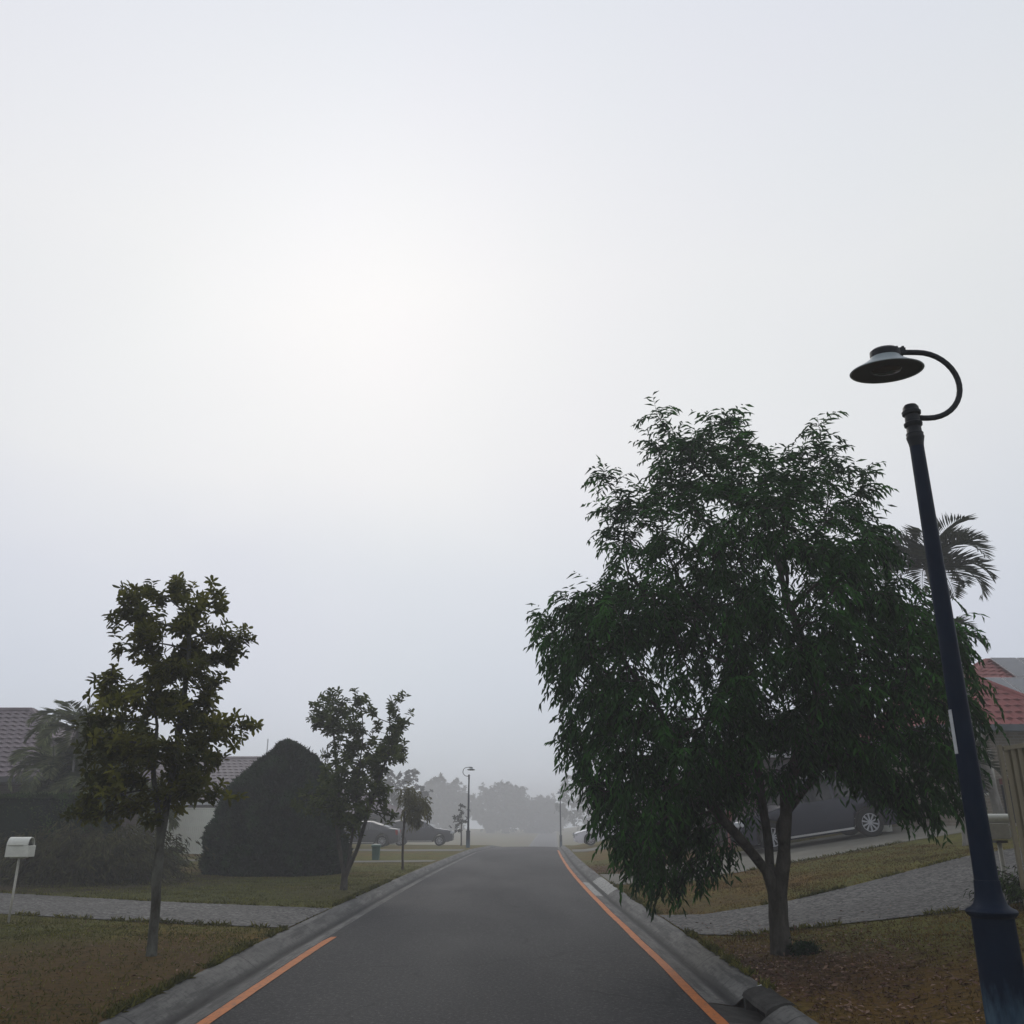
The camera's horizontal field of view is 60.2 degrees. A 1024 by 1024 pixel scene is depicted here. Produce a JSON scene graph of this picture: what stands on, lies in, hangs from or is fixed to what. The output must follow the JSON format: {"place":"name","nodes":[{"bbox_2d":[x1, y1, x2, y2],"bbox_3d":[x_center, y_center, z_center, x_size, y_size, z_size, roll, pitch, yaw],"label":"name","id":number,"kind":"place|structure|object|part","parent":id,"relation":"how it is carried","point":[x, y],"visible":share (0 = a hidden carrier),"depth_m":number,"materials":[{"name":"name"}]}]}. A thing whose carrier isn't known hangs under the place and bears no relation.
{"place":"outdoors","nodes":[
{"label":"outdoors","id":0,"kind":"place"},
{"bbox_2d":[0,893,328,926],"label":"driveway","id":1,"kind":"structure","parent":0,"point":[108,909],"depth_m":14.39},
{"bbox_2d":[184,859,435,861],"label":"driveway","id":2,"kind":"structure","parent":0,"point":[372,861],"depth_m":32.34,"materials":[{"name":"concrete"}]},
{"bbox_2d":[371,844,380,859],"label":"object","id":3,"kind":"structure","parent":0,"point":[375,851],"depth_m":33.70,"materials":[{"name":"green plastic"}]},
{"bbox_2d":[352,849,464,850],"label":"driveway","id":4,"kind":"structure","parent":0,"point":[412,849],"depth_m":44.87,"materials":[{"name":"concrete"}]},
{"bbox_2d":[195,831,729,1023],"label":"road","id":5,"kind":"structure","parent":0,"point":[535,933],"depth_m":9.83,"materials":[{"name":"grey asphalt"}]},
{"bbox_2d":[196,937,335,1023],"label":"road marking","id":6,"kind":"object","parent":5,"relation":"on","point":[222,1010],"visible":1,"depth_m":8.66,"materials":[{"name":"orange paint"}]},
{"bbox_2d":[557,850,728,1023],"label":"road marking","id":7,"kind":"object","parent":5,"relation":"on","point":[707,1009],"visible":0.99,"depth_m":9.86,"materials":[{"name":"orange paint"}]},
{"bbox_2d":[0,824,1023,1023],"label":"ground","id":8,"kind":"structure","parent":0,"point":[483,838],"depth_m":9.98,"materials":[{"name":"plant"}]},
{"bbox_2d":[5,837,35,922],"bbox_3d":[-7.170,5.352,12.749,0.335,1.250,0.210,0,-19,0],"label":"letterbox","id":9,"kind":"object","parent":8,"relation":"on","point":[20,847],"visible":0.98,"depth_m":12.81,"materials":[{"name":"white paint"}]},
{"bbox_2d":[0,791,124,875],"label":"hedge","id":10,"kind":"object","parent":8,"relation":"on","point":[22,812],"visible":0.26,"depth_m":22.17,"materials":[{"name":"green plant"}]},
{"bbox_2d":[7,700,131,795],"bbox_3d":[-12.478,7.838,25.243,3.421,4.747,4.071,17,-25,-40],"label":"clumping palm","id":11,"kind":"object","parent":8,"relation":"on","point":[60,774],"visible":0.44,"depth_m":24.79,"materials":[{"name":"green plant"}]},
{"bbox_2d":[0,707,167,842],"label":"tiled house","id":12,"kind":"structure","parent":8,"relation":"on","point":[13,729],"depth_m":31.83,"materials":[{"name":"grey tile"}]},
{"bbox_2d":[0,817,214,888],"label":"weeping shrub","id":13,"kind":"object","parent":8,"relation":"on","point":[60,859],"visible":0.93,"depth_m":20.11,"materials":[{"name":"green plant"}]},
{"bbox_2d":[0,920,257,1019],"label":"fallen leaves","id":14,"kind":"object","parent":8,"relation":"on","point":[97,960],"visible":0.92,"depth_m":9.02,"materials":[{"name":"brown plant"}]},
{"bbox_2d":[68,720,194,834],"bbox_3d":[-10.694,7.840,24.545,4.598,4.322,2.633,-16,-25,39],"label":"clumping palm","id":15,"kind":"object","parent":8,"relation":"on","point":[173,822],"visible":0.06,"depth_m":24.45,"materials":[{"name":"green plant"}]},
{"bbox_2d":[59,571,263,956],"bbox_3d":[-4.189,2.899,10.524,2.046,4.541,2.030,16,-24,-38],"label":"verge tree","id":16,"kind":"object","parent":8,"relation":"on","point":[115,745],"visible":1,"depth_m":10.32,"materials":[{"name":"green plant"}]},
{"bbox_2d":[142,843,199,866],"bbox_3d":[-11.103,10.984,27.971,3.424,0.958,2.510,0,-19,0],"label":"leafy shrub","id":17,"kind":"object","parent":8,"relation":"on","point":[176,856],"visible":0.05,"depth_m":28.06,"materials":[{"name":"green plant"}]},
{"bbox_2d":[153,856,189,877],"bbox_3d":[-9.962,9.092,22.495,3.294,0.954,2.895,0,-19,0],"label":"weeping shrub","id":18,"kind":"object","parent":8,"relation":"on","point":[172,871],"visible":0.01,"depth_m":22.68,"materials":[{"name":"green plant"}]},
{"bbox_2d":[165,808,214,853],"bbox_3d":[-12.600,13.648,37.818,4.845,1.948,0.064,0,-19,0],"label":"steel fence","id":19,"kind":"object","parent":8,"relation":"on","point":[193,823],"visible":0.25,"depth_m":37.86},
{"bbox_2d":[153,739,352,838],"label":"tiled house","id":20,"kind":"structure","parent":8,"relation":"on","point":[232,767],"depth_m":44.84,"materials":[{"name":"grey tile"}]},
{"bbox_2d":[197,738,352,876],"bbox_3d":[-6.646,8.408,25.229,4.356,3.869,3.831,0,-19,0],"label":"clipped conifer","id":21,"kind":"object","parent":8,"relation":"on","point":[265,829],"visible":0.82,"depth_m":23.88,"materials":[{"name":"green plant"}]},
{"bbox_2d":[100,833,539,1023],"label":"kerb","id":22,"kind":"structure","parent":8,"relation":"on","point":[204,993],"depth_m":9.77,"materials":[{"name":"concrete"}]},
{"bbox_2d":[290,686,414,889],"bbox_3d":[-3.555,6.096,19.602,2.666,4.489,1.969,0,-19,0],"label":"verge tree","id":23,"kind":"object","parent":8,"relation":"on","point":[354,785],"visible":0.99,"depth_m":19.57,"materials":[{"name":"green plant"}]},
{"bbox_2d":[344,821,400,846],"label":"parked car","id":24,"kind":"object","parent":8,"relation":"on","point":[374,831],"visible":0.43,"depth_m":52.27,"materials":[{"name":"grey paint"}]},
{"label":"side window","id":25,"kind":"part","parent":24,"relation":"part of","materials":[{"name":"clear glass"}]},
{"bbox_2d":[342,789,406,843],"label":"tiled house","id":26,"kind":"structure","parent":8,"relation":"on","point":[378,817],"depth_m":69.33,"materials":[{"name":"tile"}]},
{"bbox_2d":[369,768,433,818],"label":"street tree","id":27,"kind":"object","parent":8,"relation":"on","point":[393,796],"visible":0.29,"depth_m":106.59,"materials":[{"name":"green plant"}]},
{"bbox_2d":[395,781,433,869],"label":"sapling","id":28,"kind":"object","parent":8,"relation":"on","point":[410,801],"visible":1,"depth_m":27.48,"materials":[{"name":"green plant"}]},
{"bbox_2d":[390,819,453,845],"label":"parked car","id":29,"kind":"object","parent":8,"relation":"on","point":[427,832],"visible":0.69,"depth_m":58.85,"materials":[{"name":"grey paint"}]},
{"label":"side window","id":30,"kind":"part","parent":29,"relation":"part of","materials":[{"name":"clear glass"}]},
{"bbox_2d":[420,772,474,830],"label":"street tree","id":31,"kind":"object","parent":8,"relation":"on","point":[446,799],"visible":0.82,"depth_m":244.61,"materials":[{"name":"green plant"}]},
{"bbox_2d":[449,803,470,845],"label":"street tree","id":32,"kind":"object","parent":8,"relation":"on","point":[457,817],"visible":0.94,"depth_m":62.22,"materials":[{"name":"green plant"}]},
{"bbox_2d":[463,767,474,847],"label":"street lamp","id":33,"kind":"object","parent":8,"relation":"on","point":[468,830],"visible":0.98,"depth_m":53.88,"materials":[{"name":"black metal"}]},
{"bbox_2d":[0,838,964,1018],"bbox_3d":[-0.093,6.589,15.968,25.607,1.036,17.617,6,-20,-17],"label":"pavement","id":34,"kind":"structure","parent":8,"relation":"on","point":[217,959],"depth_m":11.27,"materials":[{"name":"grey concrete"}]},
{"bbox_2d":[469,779,541,832],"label":"street tree","id":35,"kind":"object","parent":8,"relation":"on","point":[510,804],"visible":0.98,"depth_m":262.66,"materials":[{"name":"green plant"}]},
{"bbox_2d":[516,793,571,833],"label":"street tree","id":36,"kind":"object","parent":8,"relation":"on","point":[547,819],"visible":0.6,"depth_m":271.30,"materials":[{"name":"green plant"}]},
{"bbox_2d":[556,791,562,846],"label":"street lamp","id":37,"kind":"object","parent":8,"relation":"on","point":[560,839],"visible":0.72,"depth_m":79.01,"materials":[{"name":"grey metal"}]},
{"bbox_2d":[554,769,611,829],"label":"street tree","id":38,"kind":"object","parent":8,"relation":"on","point":[577,813],"visible":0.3,"depth_m":189.12,"materials":[{"name":"green plant"}]},
{"bbox_2d":[573,817,619,845],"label":"parked car","id":39,"kind":"object","parent":8,"relation":"on","point":[579,836],"visible":0.25,"depth_m":51.30,"materials":[{"name":"white paint"}]},
{"bbox_2d":[555,831,759,1005],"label":"kerb","id":40,"kind":"structure","parent":8,"relation":"on","point":[708,976],"depth_m":11.04,"materials":[{"name":"concrete"}]},
{"bbox_2d":[627,810,726,853],"bbox_3d":[6.195,11.419,31.498,4.596,1.739,1.236,0,-19,0],"label":"garden hedge","id":41,"kind":"object","parent":8,"relation":"on","point":[720,836],"depth_m":31.26,"materials":[{"name":"green plant"}]},
{"bbox_2d":[726,811,735,850],"bbox_3d":[6.500,9.223,26.332,0.229,1.950,0.229,13,-23,-33],"label":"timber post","id":42,"kind":"object","parent":8,"relation":"on","point":[730,819],"depth_m":26.20,"materials":[{"name":"wood"}]},
{"bbox_2d":[710,985,795,1023],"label":"storm drain","id":43,"kind":"object","parent":8,"relation":"on","point":[761,1003],"visible":0.75,"depth_m":7.59,"materials":[{"name":"concrete"}]},
{"bbox_2d":[523,391,1009,955],"bbox_3d":[3.071,1.720,10.940,5.868,6.928,4.690,0,-19,0],"label":"shade tree","id":44,"kind":"object","parent":8,"relation":"on","point":[827,729],"visible":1,"depth_m":9.95,"materials":[{"name":"green plant"}]},
{"bbox_2d":[729,1005,818,1023],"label":"kerb","id":45,"kind":"structure","parent":8,"relation":"on","point":[790,1014],"depth_m":6.99,"materials":[{"name":"concrete"}]},
{"bbox_2d":[706,723,880,844],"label":"garage","id":46,"kind":"structure","parent":8,"relation":"on","point":[772,759],"depth_m":29.38,"materials":[{"name":"grey paint"}]},
{"bbox_2d":[774,763,857,812],"bbox_3d":[10.100,9.367,29.095,2.700,2.155,0.080,0,-19,0],"label":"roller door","id":47,"kind":"structure","parent":46,"relation":"in","point":[780,764],"depth_m":29.37,"materials":[{"name":"grey metal"}]},
{"bbox_2d":[587,838,1023,1023],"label":"grass","id":48,"kind":"structure","parent":8,"relation":"on","point":[790,885],"depth_m":10.76,"materials":[{"name":"plant"}]},
{"bbox_2d":[786,937,825,956],"bbox_3d":[3.191,4.806,9.714,0.431,0.294,0.425,-15,-24,37],"label":"grass clump","id":49,"kind":"object","parent":8,"relation":"on","point":[800,947],"visible":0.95,"depth_m":9.70,"materials":[{"name":"green plant"}]},
{"bbox_2d":[671,905,1023,1023],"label":"fallen leaves","id":50,"kind":"object","parent":8,"relation":"on","point":[842,985],"visible":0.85,"depth_m":8.32,"materials":[{"name":"brown plant"}]},
{"bbox_2d":[850,345,1023,1023],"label":"street lamp","id":51,"kind":"object","parent":8,"relation":"on","point":[991,913],"visible":1,"depth_m":5.49,"materials":[{"name":"black metal"}]},
{"bbox_2d":[866,513,1011,836],"bbox_3d":[9.842,3.753,20.292,3.158,7.210,3.262,0,-19,0],"label":"palm tree","id":52,"kind":"object","parent":8,"relation":"on","point":[951,536],"visible":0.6,"depth_m":20.68,"materials":[{"name":"green plant"}]},
{"bbox_2d":[860,658,1023,825],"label":"brick house","id":53,"kind":"structure","parent":8,"relation":"on","point":[1004,677],"depth_m":26.38,"materials":[{"name":"ceramic"}]},
{"bbox_2d":[979,750,996,794],"bbox_3d":[13.400,7.486,25.415,0.900,1.260,0.080,0,-19,0],"label":"window","id":54,"kind":"structure","parent":53,"relation":"in","point":[985,791],"depth_m":25.36,"materials":[{"name":"white paint"}]},
{"bbox_2d":[1001,785,1015,822],"bbox_3d":[14.700,8.517,25.031,1.400,1.500,0.100,0,-19,0],"label":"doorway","id":55,"kind":"structure","parent":53,"relation":"in","point":[1002,788],"depth_m":25.13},
{"bbox_2d":[897,615,989,740],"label":"palm tree","id":56,"kind":"object","parent":8,"relation":"on","point":[961,621],"visible":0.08,"depth_m":20.62,"materials":[{"name":"green plant"}]},
{"bbox_2d":[896,741,1008,845],"bbox_3d":[9.609,6.063,19.076,2.222,2.333,2.071,0,-19,0],"label":"palm tree","id":57,"kind":"object","parent":8,"relation":"on","point":[965,837],"visible":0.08,"depth_m":18.90,"materials":[{"name":"green plant"}]},
{"bbox_2d":[963,863,1023,904],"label":"grass clump","id":58,"kind":"object","parent":8,"relation":"on","point":[1013,892],"visible":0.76,"depth_m":10.55,"materials":[{"name":"green plant"}]},
{"bbox_2d":[988,814,1010,898],"bbox_3d":[6.300,4.476,11.363,0.400,1.131,0.200,0,-19,0],"label":"letterbox","id":59,"kind":"object","parent":8,"relation":"on","point":[999,826],"visible":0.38,"depth_m":11.39,"materials":[{"name":"white paint"}]},
{"bbox_2d":[996,743,1023,904],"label":"steel fence","id":60,"kind":"object","parent":8,"relation":"on","point":[1014,757],"visible":1,"depth_m":10.68,"materials":[{"name":"beige metal"}]},
{"bbox_2d":[0,0,1023,828],"label":"sky","id":61,"kind":"structure","parent":0,"point":[339,315],"materials":[{"name":"white"}]},
{"bbox_2d":[572,845,613,851],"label":"driveway","id":62,"kind":"structure","parent":0,"point":[582,850],"depth_m":44.81,"materials":[{"name":"concrete"}]},
{"bbox_2d":[600,823,1016,883],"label":"driveway","id":63,"kind":"structure","parent":0,"point":[819,847],"depth_m":23.52,"materials":[{"name":"concrete"}]},
{"bbox_2d":[726,771,900,851],"bbox_3d":[8.701,8.684,25.936,4.780,1.928,2.320,-8,-19,-3],"label":"parked car","id":64,"kind":"object","parent":63,"relation":"on","point":[817,815],"visible":0.54,"depth_m":24.98,"materials":[{"name":"blue paint"}]},
{"bbox_3d":[8.630,7.949,25.258,0.870,0.589,0.150,-8,-19,-3],"label":"side window","id":65,"kind":"part","parent":64,"relation":"part of","materials":[{"name":"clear glass"}]},
{"bbox_3d":[9.472,7.840,25.295,0.670,0.585,0.150,-8,-19,-3],"label":"side window","id":66,"kind":"part","parent":64,"relation":"part of","materials":[{"name":"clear glass"}]},
{"bbox_2d":[882,825,891,831],"bbox_3d":[10.950,9.208,26.020,0.370,0.385,0.330,0,-19,0],"label":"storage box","id":67,"kind":"object","parent":63,"relation":"on","point":[886,828],"visible":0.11,"depth_m":25.85,"materials":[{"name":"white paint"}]},
{"bbox_2d":[660,848,1023,934],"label":"driveway","id":68,"kind":"structure","parent":0,"point":[918,891],"depth_m":12.93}
]}

